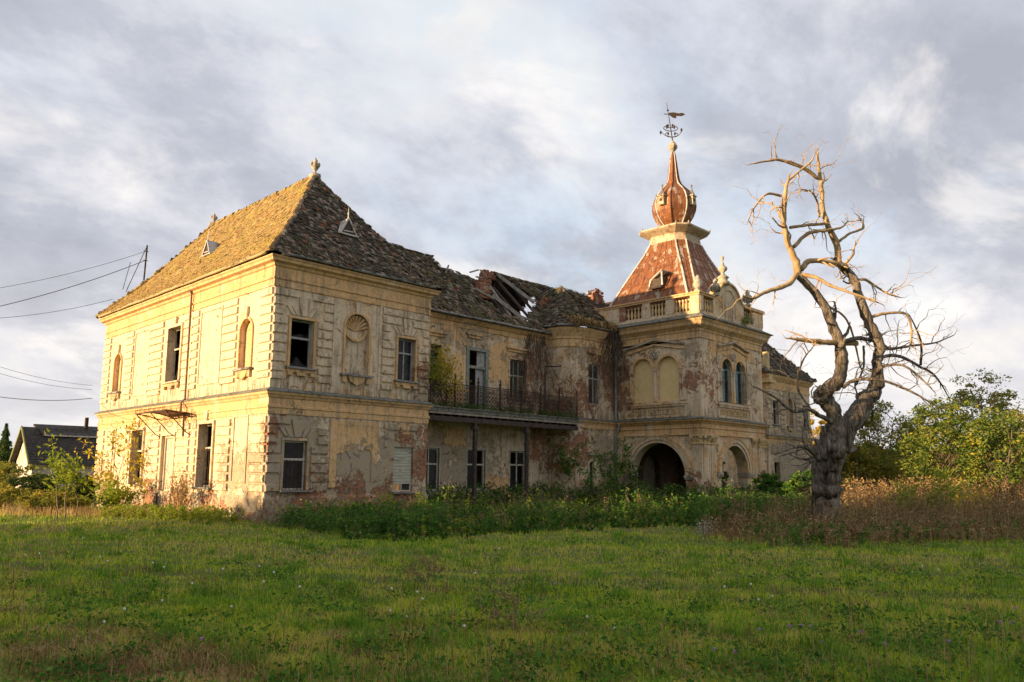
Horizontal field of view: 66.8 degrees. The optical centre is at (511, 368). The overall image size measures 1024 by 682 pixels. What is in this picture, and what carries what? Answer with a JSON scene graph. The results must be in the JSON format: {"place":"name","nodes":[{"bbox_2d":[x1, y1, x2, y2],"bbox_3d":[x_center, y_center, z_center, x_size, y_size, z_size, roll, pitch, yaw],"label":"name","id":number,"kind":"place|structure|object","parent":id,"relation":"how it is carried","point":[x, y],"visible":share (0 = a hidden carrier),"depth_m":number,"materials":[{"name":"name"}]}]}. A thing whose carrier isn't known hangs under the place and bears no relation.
{"place":"outdoors","nodes":[
{"label":"outdoors","id":0,"kind":"place"},
{"bbox_2d":[105,274,186,311],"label":"eaves grass","id":1,"kind":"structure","parent":0,"point":[139,297],"depth_m":42.71,"materials":[{"name":"plant"}]},
{"bbox_2d":[0,494,1023,681],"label":"lawn ground","id":2,"kind":"structure","parent":0,"point":[472,578],"depth_m":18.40,"materials":[{"name":"green plant"}]},
{"bbox_2d":[0,423,15,490],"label":"spruce tree","id":3,"kind":"object","parent":2,"relation":"on","point":[5,444],"visible":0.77,"depth_m":80.70,"materials":[{"name":"green plant"}]},
{"bbox_2d":[0,484,38,511],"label":"hedge bush","id":4,"kind":"object","parent":2,"relation":"on","point":[9,496],"visible":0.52,"depth_m":39.86,"materials":[{"name":"green plant"}]},
{"bbox_2d":[0,461,44,492],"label":"hedge bush","id":5,"kind":"object","parent":2,"relation":"on","point":[4,467],"visible":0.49,"depth_m":61.73,"materials":[{"name":"green plant"}]},
{"bbox_2d":[0,473,60,501],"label":"hedge bush","id":6,"kind":"object","parent":2,"relation":"on","point":[30,480],"visible":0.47,"depth_m":49.19,"materials":[{"name":"green plant"}]},
{"bbox_2d":[28,438,75,520],"bbox_3d":[-19.646,4.749,33.301,2.547,3.525,1.707,-7,-11,44],"label":"yellow sapling","id":7,"kind":"object","parent":2,"relation":"on","point":[65,475],"visible":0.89,"depth_m":33.09,"materials":[{"name":"green plant"}]},
{"bbox_2d":[8,417,98,487],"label":"house","id":8,"kind":"structure","parent":2,"relation":"on","point":[26,449],"depth_m":79.34,"materials":[{"name":"tile"}]},
{"bbox_2d":[14,489,94,514],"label":"hedge bush","id":9,"kind":"object","parent":2,"relation":"on","point":[45,499],"visible":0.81,"depth_m":37.56,"materials":[{"name":"green plant"}]},
{"bbox_2d":[40,428,84,517],"bbox_3d":[-19.451,4.585,33.735,1.829,3.988,2.888,6,-10,-36],"label":"yellow sapling","id":10,"kind":"object","parent":2,"relation":"on","point":[63,464],"visible":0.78,"depth_m":33.89,"materials":[{"name":"green plant"}]},
{"bbox_2d":[34,467,95,500],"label":"hedge bush","id":11,"kind":"object","parent":2,"relation":"on","point":[87,491],"visible":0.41,"depth_m":45.94,"materials":[{"name":"green plant"}]},
{"bbox_2d":[41,457,113,516],"bbox_3d":[-18.951,5.237,34.026,1.801,2.783,3.030,-1,-8,11],"label":"yellow sapling","id":12,"kind":"object","parent":2,"relation":"on","point":[73,475],"visible":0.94,"depth_m":34.37,"materials":[{"name":"green plant"}]},
{"bbox_2d":[0,501,197,517],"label":"straw grass","id":13,"kind":"structure","parent":2,"relation":"on","point":[61,510],"depth_m":35.64,"materials":[{"name":"plant"}]},
{"bbox_2d":[74,415,150,488],"bbox_3d":[-20.914,4.839,41.165,3.962,5.347,4.093,-7,-11,44],"label":"wall sapling","id":14,"kind":"object","parent":2,"relation":"on","point":[118,444],"visible":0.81,"depth_m":41.17,"materials":[{"name":"yellow plant"}]},
{"bbox_2d":[91,475,147,506],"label":"shrub","id":15,"kind":"object","parent":2,"relation":"on","point":[114,496],"visible":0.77,"depth_m":38.59,"materials":[{"name":"green plant"}]},
{"bbox_2d":[88,446,151,492],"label":"wall sapling","id":16,"kind":"object","parent":2,"relation":"on","point":[107,474],"visible":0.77,"depth_m":40.40,"materials":[{"name":"yellow plant"}]},
{"bbox_2d":[0,615,285,681],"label":"cut hay","id":17,"kind":"object","parent":2,"relation":"on","point":[40,647],"visible":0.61,"depth_m":8.70},
{"bbox_2d":[93,501,244,522],"bbox_3d":[-16.860,6.515,35.800,12.874,0.828,4.123,-7,-11,44],"label":"green fringe","id":18,"kind":"object","parent":2,"relation":"on","point":[158,512],"visible":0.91,"depth_m":33.88,"materials":[{"name":"green plant"}]},
{"bbox_2d":[244,489,412,528],"bbox_3d":[-7.413,5.857,32.885,8.997,1.538,6.880,-55,-56,81],"label":"bramble thicket","id":19,"kind":"object","parent":2,"relation":"on","point":[312,502],"visible":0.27,"depth_m":31.05,"materials":[{"name":"green plant"}]},
{"bbox_2d":[272,498,457,537],"bbox_3d":[-6.089,5.946,31.780,13.103,1.193,7.568,-48,-49,80],"label":"nettle thicket","id":20,"kind":"object","parent":2,"relation":"on","point":[315,522],"visible":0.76,"depth_m":27.57,"materials":[{"name":"green plant"}]},
{"bbox_2d":[412,492,427,510],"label":"round bush","id":21,"kind":"object","parent":2,"relation":"on","point":[417,496],"visible":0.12,"depth_m":36.55,"materials":[{"name":"green plant"}]},
{"bbox_2d":[400,550,446,588],"bbox_3d":[-1.641,3.716,14.402,0.932,0.693,0.656,-1,-8,14],"label":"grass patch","id":22,"kind":"object","parent":2,"relation":"on","point":[428,566],"visible":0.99,"depth_m":14.35,"materials":[{"name":"green plant"}]},
{"bbox_2d":[91,102,816,521],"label":"manor house","id":23,"kind":"structure","parent":2,"relation":"on","point":[249,362],"depth_m":42.67,"materials":[{"name":"beige paint"}]},
{"bbox_2d":[2,367,83,384],"bbox_3d":[-26.929,0.163,43.746,0.018,0.754,8.054,-2,-8,18],"label":"overhead wire","id":24,"kind":"object","parent":23,"relation":"attached to","point":[43,378],"visible":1,"depth_m":44.28,"materials":[{"name":"black metal"}]},
{"bbox_2d":[0,373,91,389],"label":"overhead wire","id":25,"kind":"object","parent":23,"relation":"attached to","point":[47,384],"visible":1,"depth_m":44.53,"materials":[{"name":"black metal"}]},
{"bbox_2d":[2,397,91,400],"bbox_3d":[-26.928,1.539,43.742,0.033,0.550,7.911,-2,-8,18],"label":"overhead wire","id":26,"kind":"object","parent":23,"relation":"attached to","point":[46,400],"visible":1,"depth_m":44.52,"materials":[{"name":"black metal"}]},
{"bbox_2d":[4,299,111,317],"bbox_3d":[-28.352,-3.634,47.000,0.024,2.561,7.744,-7,-10,42],"label":"overhead wire","id":27,"kind":"object","parent":23,"relation":"attached to","point":[54,311],"visible":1,"depth_m":47.41,"materials":[{"name":"black metal"}]},
{"bbox_2d":[1,261,142,305],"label":"overhead wire","id":28,"kind":"object","parent":23,"relation":"attached to","point":[71,286],"visible":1,"depth_m":46.90,"materials":[{"name":"dark metal"}]},
{"bbox_2d":[1,251,145,287],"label":"overhead wire","id":29,"kind":"object","parent":23,"relation":"attached to","point":[76,271],"visible":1,"depth_m":47.00,"materials":[{"name":"dark metal"}]},
{"bbox_2d":[135,431,142,483],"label":"window","id":30,"kind":"structure","parent":23,"relation":"in","point":[139,433],"depth_m":42.87,"materials":[{"name":"white paint"}]},
{"bbox_2d":[161,436,173,490],"bbox_3d":[-17.331,5.252,39.373,1.500,3.700,0.200,-7,-11,44],"label":"door","id":31,"kind":"structure","parent":23,"relation":"in","point":[168,445],"depth_m":39.68,"materials":[{"name":"beige wood"}]},
{"bbox_2d":[147,456,195,509],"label":"wall vine","id":32,"kind":"object","parent":23,"relation":"attached to","point":[182,490],"depth_m":37.31,"materials":[{"name":"plant"}]},
{"bbox_2d":[172,329,180,380],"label":"window","id":33,"kind":"structure","parent":23,"relation":"in","point":[175,342],"depth_m":40.74,"materials":[{"name":"white paint"}]},
{"bbox_2d":[202,424,211,486],"bbox_3d":[-14.181,4.081,36.533,1.450,2.926,0.193,-7,-11,44],"label":"window","id":34,"kind":"structure","parent":23,"relation":"in","point":[206,437],"depth_m":36.88,"materials":[{"name":"white paint"}]},
{"bbox_2d":[282,441,305,489],"bbox_3d":[-9.414,4.151,33.367,0.192,2.076,1.100,-7,-11,44],"label":"window","id":35,"kind":"structure","parent":23,"relation":"in","point":[303,450],"depth_m":33.50,"materials":[{"name":"white paint"}]},
{"bbox_2d":[291,319,310,367],"bbox_3d":[-9.401,-1.075,34.193,0.105,2.116,1.096,-7,-11,44],"label":"window","id":36,"kind":"structure","parent":23,"relation":"in","point":[309,331],"depth_m":34.47,"materials":[{"name":"grey paint"}]},
{"bbox_2d":[393,447,411,491],"bbox_3d":[-5.352,4.868,37.531,0.122,2.106,1.156,-7,-11,44],"label":"window","id":37,"kind":"structure","parent":23,"relation":"in","point":[402,456],"depth_m":37.52,"materials":[{"name":"white paint"}]},
{"bbox_2d":[398,339,411,380],"bbox_3d":[-5.373,-0.414,38.279,0.105,2.076,1.046,-7,-11,44],"label":"window","id":38,"kind":"structure","parent":23,"relation":"in","point":[409,354],"depth_m":38.41,"materials":[{"name":"grey paint"}]},
{"bbox_2d":[284,234,549,331],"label":"eaves grass","id":39,"kind":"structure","parent":23,"relation":"on","point":[400,275],"depth_m":38.40,"materials":[{"name":"plant"}]},
{"bbox_2d":[398,348,452,399],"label":"balcony shrub","id":40,"kind":"object","parent":23,"relation":"on","point":[434,368],"visible":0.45,"depth_m":40.10,"materials":[{"name":"green plant"}]},
{"bbox_2d":[427,448,437,489],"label":"window","id":41,"kind":"structure","parent":23,"relation":"in","point":[428,463],"depth_m":42.01,"materials":[{"name":"white paint"}]},
{"bbox_2d":[429,336,468,403],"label":"balcony shrub","id":42,"kind":"object","parent":23,"relation":"on","point":[446,367],"visible":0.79,"depth_m":41.10,"materials":[{"name":"green plant"}]},
{"bbox_2d":[467,449,483,489],"bbox_3d":[-2.142,5.737,44.196,0.105,2.276,1.406,-7,-11,44],"label":"window","id":43,"kind":"structure","parent":23,"relation":"in","point":[482,464],"depth_m":44.61,"materials":[{"name":"white paint"}]},
{"bbox_2d":[465,346,488,409],"bbox_3d":[-2.073,0.574,44.818,0.270,3.600,1.750,-7,-11,44],"label":"balcony door","id":44,"kind":"structure","parent":23,"relation":"in","point":[482,356],"depth_m":45.10,"materials":[{"name":"grey paint"}]},
{"bbox_2d":[428,399,578,417],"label":"balcony weeds","id":45,"kind":"object","parent":23,"relation":"on","point":[563,414],"visible":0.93,"depth_m":42.96,"materials":[{"name":"green plant"}]},
{"bbox_2d":[482,343,544,411],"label":"bare shrub","id":46,"kind":"object","parent":23,"relation":"on","point":[517,384],"visible":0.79,"depth_m":45.50,"materials":[{"name":"brown plant"}]},
{"bbox_2d":[510,451,523,487],"bbox_3d":[0.254,6.099,46.630,0.105,2.256,1.376,-7,-11,44],"label":"window","id":47,"kind":"structure","parent":23,"relation":"in","point":[515,464],"depth_m":46.70,"materials":[{"name":"white paint"}]},
{"bbox_2d":[510,360,523,399],"bbox_3d":[0.206,0.686,47.354,0.105,2.376,1.426,-7,-11,44],"label":"window","id":48,"kind":"structure","parent":23,"relation":"in","point":[513,361],"depth_m":47.46,"materials":[{"name":"grey paint"}]},
{"bbox_2d":[502,330,560,445],"bbox_3d":[2.381,1.296,47.180,2.635,7.797,6.111,-7,-11,44],"label":"hanging creeper","id":49,"kind":"object","parent":23,"relation":"hanging from","point":[543,343],"visible":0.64,"depth_m":48.02,"materials":[{"name":"plant"}]},
{"bbox_2d":[498,330,581,408],"bbox_3d":[1.540,0.068,46.663,5.153,5.680,5.462,-7,-11,44],"label":"bare shrub","id":50,"kind":"object","parent":23,"relation":"on","point":[545,371],"visible":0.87,"depth_m":46.83,"materials":[{"name":"brown plant"}]},
{"bbox_2d":[513,316,593,417],"bbox_3d":[3.093,-0.449,47.903,5.227,7.070,5.981,-7,-11,44],"label":"bare shrub","id":51,"kind":"object","parent":23,"relation":"on","point":[572,391],"visible":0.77,"depth_m":47.30,"materials":[{"name":"brown plant"}]},
{"bbox_2d":[567,314,618,331],"bbox_3d":[5.312,-2.821,49.611,1.414,0.867,4.912,-7,-11,44],"label":"eaves thatch","id":52,"kind":"object","parent":23,"relation":"on","point":[577,319],"visible":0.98,"depth_m":48.80,"materials":[{"name":"brown plant"}]},
{"bbox_2d":[588,364,598,404],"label":"window","id":53,"kind":"structure","parent":23,"relation":"in","point":[592,378],"depth_m":49.69,"materials":[{"name":"grey paint"}]},
{"bbox_2d":[559,331,640,418],"bbox_3d":[5.563,0.282,48.239,4.962,5.749,4.163,-7,-11,44],"label":"bare shrub","id":54,"kind":"object","parent":23,"relation":"on","point":[593,416],"visible":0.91,"depth_m":47.91,"materials":[{"name":"brown plant"}]},
{"bbox_2d":[601,459,609,490],"bbox_3d":[5.907,7.368,49.558,0.050,3.250,1.100,-7,-11,44],"label":"blocked door","id":55,"kind":"structure","parent":23,"relation":"in","point":[607,461],"depth_m":49.69,"materials":[{"name":"paint"}]},
{"bbox_2d":[588,329,641,420],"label":"hanging creeper","id":56,"kind":"object","parent":23,"relation":"hanging from","point":[613,348],"visible":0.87,"depth_m":50.22,"materials":[{"name":"dry brown twigs"},{"name":"dry leaves"}]},
{"bbox_2d":[722,361,728,402],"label":"arched window","id":57,"kind":"structure","parent":23,"relation":"in","point":[723,383],"depth_m":49.38,"materials":[{"name":"blue paint"}]},
{"bbox_2d":[735,363,741,404],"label":"arched window","id":58,"kind":"structure","parent":23,"relation":"in","point":[736,375],"depth_m":50.51,"materials":[{"name":"blue paint"}]},
{"bbox_2d":[740,314,754,326],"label":"plant","id":59,"kind":"object","parent":23,"relation":"on","point":[747,321],"visible":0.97,"depth_m":50.78,"materials":[{"name":"green plant"}]},
{"bbox_2d":[773,401,775,423],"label":"window","id":60,"kind":"structure","parent":23,"relation":"in","point":[773,401],"depth_m":66.73,"materials":[{"name":"grey paint"}]},
{"bbox_2d":[460,578,555,632],"bbox_3d":[-0.071,3.088,9.934,1.327,0.764,0.759,1,-8,0],"label":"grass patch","id":61,"kind":"object","parent":2,"relation":"on","point":[494,612],"visible":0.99,"depth_m":10.04,"materials":[{"name":"green plant"}]},
{"bbox_2d":[0,518,1023,681],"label":"dry grass stalks","id":62,"kind":"object","parent":2,"relation":"on","point":[489,656],"visible":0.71,"depth_m":8.88,"materials":[{"name":"green plant"}]},
{"bbox_2d":[0,548,1023,681],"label":"withered patches","id":63,"kind":"object","parent":2,"relation":"on","point":[193,669],"visible":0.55,"depth_m":9.74,"materials":[{"name":"brown plant"}]},
{"bbox_2d":[0,522,1023,681],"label":"lawn herbs","id":64,"kind":"object","parent":2,"relation":"on","point":[941,645],"visible":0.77,"depth_m":9.22,"materials":[{"name":"green plant"}]},
{"bbox_2d":[0,514,1023,681],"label":"lawn clover","id":65,"kind":"object","parent":2,"relation":"on","point":[27,600],"visible":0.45,"depth_m":13.62,"materials":[{"name":"green plant"}]},
{"bbox_2d":[338,485,757,538],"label":"pale weeds","id":66,"kind":"object","parent":2,"relation":"on","point":[449,528],"visible":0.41,"depth_m":32.58,"materials":[{"name":"green plant"}]},
{"bbox_2d":[337,480,764,539],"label":"dry stems","id":67,"kind":"object","parent":2,"relation":"on","point":[480,514],"visible":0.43,"depth_m":32.02,"materials":[{"name":"green plant"}]},
{"bbox_2d":[333,476,769,541],"bbox_3d":[3.830,6.336,37.902,18.249,2.244,27.907,-16,-18,64],"label":"nettle thicket","id":68,"kind":"object","parent":2,"relation":"on","point":[520,524],"visible":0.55,"depth_m":31.57,"materials":[{"name":"green plant"}]},
{"bbox_2d":[544,434,624,504],"bbox_3d":[4.318,6.203,46.623,4.988,4.628,4.038,-2,-8,17],"label":"wall plant","id":69,"kind":"object","parent":2,"relation":"on","point":[588,479],"depth_m":46.43,"materials":[{"name":"green plant"}]},
{"bbox_2d":[426,480,810,509],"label":"bushes","id":70,"kind":"object","parent":2,"relation":"on","point":[514,490],"depth_m":45.68,"materials":[{"name":"green plant"}]},
{"bbox_2d":[603,436,646,496],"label":"arch plant","id":71,"kind":"object","parent":2,"relation":"on","point":[632,477],"visible":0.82,"depth_m":48.43,"materials":[{"name":"green plant"}]},
{"bbox_2d":[689,518,715,539],"bbox_3d":[6.276,5.202,25.319,0.827,0.828,0.890,2,-8,-8],"label":"white aster","id":72,"kind":"object","parent":2,"relation":"on","point":[703,528],"visible":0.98,"depth_m":25.41,"materials":[{"name":"green plant"}]},
{"bbox_2d":[721,461,729,486],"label":"ivy column","id":73,"kind":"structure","parent":2,"relation":"on","point":[724,478],"depth_m":54.56,"materials":[{"name":"green plant"}]},
{"bbox_2d":[680,491,810,530],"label":"green thicket","id":74,"kind":"object","parent":2,"relation":"on","point":[699,502],"visible":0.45,"depth_m":32.68,"materials":[{"name":"green plant"}]},
{"bbox_2d":[752,472,791,499],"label":"dark shrub","id":75,"kind":"object","parent":2,"relation":"on","point":[768,480],"visible":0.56,"depth_m":46.89,"materials":[{"name":"green plant"}]},
{"bbox_2d":[779,469,813,501],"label":"dark shrub","id":76,"kind":"object","parent":2,"relation":"on","point":[787,487],"visible":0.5,"depth_m":44.07,"materials":[{"name":"green plant"}]},
{"bbox_2d":[810,408,826,456],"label":"golden tree","id":77,"kind":"object","parent":2,"relation":"on","point":[820,422],"visible":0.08,"depth_m":100.03,"materials":[{"name":"yellow plant"}]},
{"bbox_2d":[716,126,973,526],"bbox_3d":[13.541,-0.907,30.670,12.634,17.102,4.988,2,-8,-11],"label":"dead tree","id":78,"kind":"object","parent":2,"relation":"on","point":[830,449],"visible":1,"depth_m":30.65,"materials":[{"name":"brown wood"}]},
{"bbox_2d":[697,480,1023,548],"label":"tall dry grass","id":79,"kind":"structure","parent":2,"relation":"on","point":[928,511],"depth_m":28.87,"materials":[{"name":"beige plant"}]},
{"bbox_2d":[840,441,904,500],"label":"bush","id":80,"kind":"object","parent":2,"relation":"on","point":[871,472],"visible":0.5,"depth_m":51.16,"materials":[{"name":"green plant"}]},
{"bbox_2d":[735,506,1023,546],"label":"green undergrowth","id":81,"kind":"object","parent":2,"relation":"on","point":[794,533],"visible":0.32,"depth_m":25.77,"materials":[{"name":"green plant"}]},
{"bbox_2d":[841,399,936,488],"bbox_3d":[25.744,6.151,54.675,6.977,8.118,7.180,3,-8,-16],"label":"ash tree","id":82,"kind":"object","parent":2,"relation":"on","point":[864,432],"visible":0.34,"depth_m":53.80,"materials":[{"name":"green plant"}]},
{"bbox_2d":[844,456,941,491],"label":"golden tree","id":83,"kind":"object","parent":2,"relation":"on","point":[889,477],"visible":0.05,"depth_m":78.05,"materials":[{"name":"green plant"}]},
{"bbox_2d":[883,402,962,499],"bbox_3d":[31.183,6.662,58.534,5.898,8.239,5.829,-7,-11,44],"label":"ash tree","id":84,"kind":"object","parent":2,"relation":"on","point":[924,417],"visible":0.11,"depth_m":58.24,"materials":[{"name":"green plant"}]},
{"bbox_2d":[883,461,979,517],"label":"lime shrub","id":85,"kind":"object","parent":2,"relation":"on","point":[946,493],"visible":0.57,"depth_m":37.04,"materials":[{"name":"green plant"}]},
{"bbox_2d":[840,475,1023,514],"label":"russet thicket","id":86,"kind":"object","parent":2,"relation":"on","point":[882,484],"visible":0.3,"depth_m":43.25,"materials":[{"name":"brown plant"}]},
{"bbox_2d":[891,394,1002,503],"bbox_3d":[26.594,5.353,47.540,6.214,7.806,6.054,-7,-11,44],"label":"ash tree","id":87,"kind":"object","parent":2,"relation":"on","point":[949,424],"visible":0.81,"depth_m":47.27,"materials":[{"name":"green plant"}]},
{"bbox_2d":[950,479,1000,511],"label":"lime shrub","id":88,"kind":"object","parent":2,"relation":"on","point":[957,501],"visible":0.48,"depth_m":40.55,"materials":[{"name":"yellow plant"}]},
{"bbox_2d":[940,367,1023,502],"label":"ash tree","id":89,"kind":"object","parent":2,"relation":"on","point":[1000,405],"visible":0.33,"depth_m":62.70,"materials":[{"name":"green plant"}]},
{"bbox_2d":[945,463,1023,490],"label":"golden tree","id":90,"kind":"object","parent":2,"relation":"on","point":[972,476],"visible":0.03,"depth_m":83.58,"materials":[{"name":"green plant"}]},
{"bbox_2d":[950,406,1023,509],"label":"ash tree","id":91,"kind":"object","parent":2,"relation":"on","point":[983,443],"visible":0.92,"depth_m":44.24,"materials":[{"name":"green plant"}]},
{"bbox_2d":[976,407,1023,493],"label":"ash tree","id":92,"kind":"object","parent":2,"relation":"on","point":[1017,416],"visible":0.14,"depth_m":50.20,"materials":[{"name":"green plant"}]},
{"bbox_2d":[0,0,1023,452],"label":"sky","id":93,"kind":"structure","parent":0,"point":[522,139],"materials":[{"name":"grey"}]},
{"label":"ground","id":94,"kind":"structure","parent":0,"visible":0},
{"bbox_2d":[842,445,1000,481],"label":"woodland","id":95,"kind":"object","parent":94,"relation":"on","point":[900,458],"visible":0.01,"depth_m":125.99,"materials":[{"name":"green plant"}]}
]}

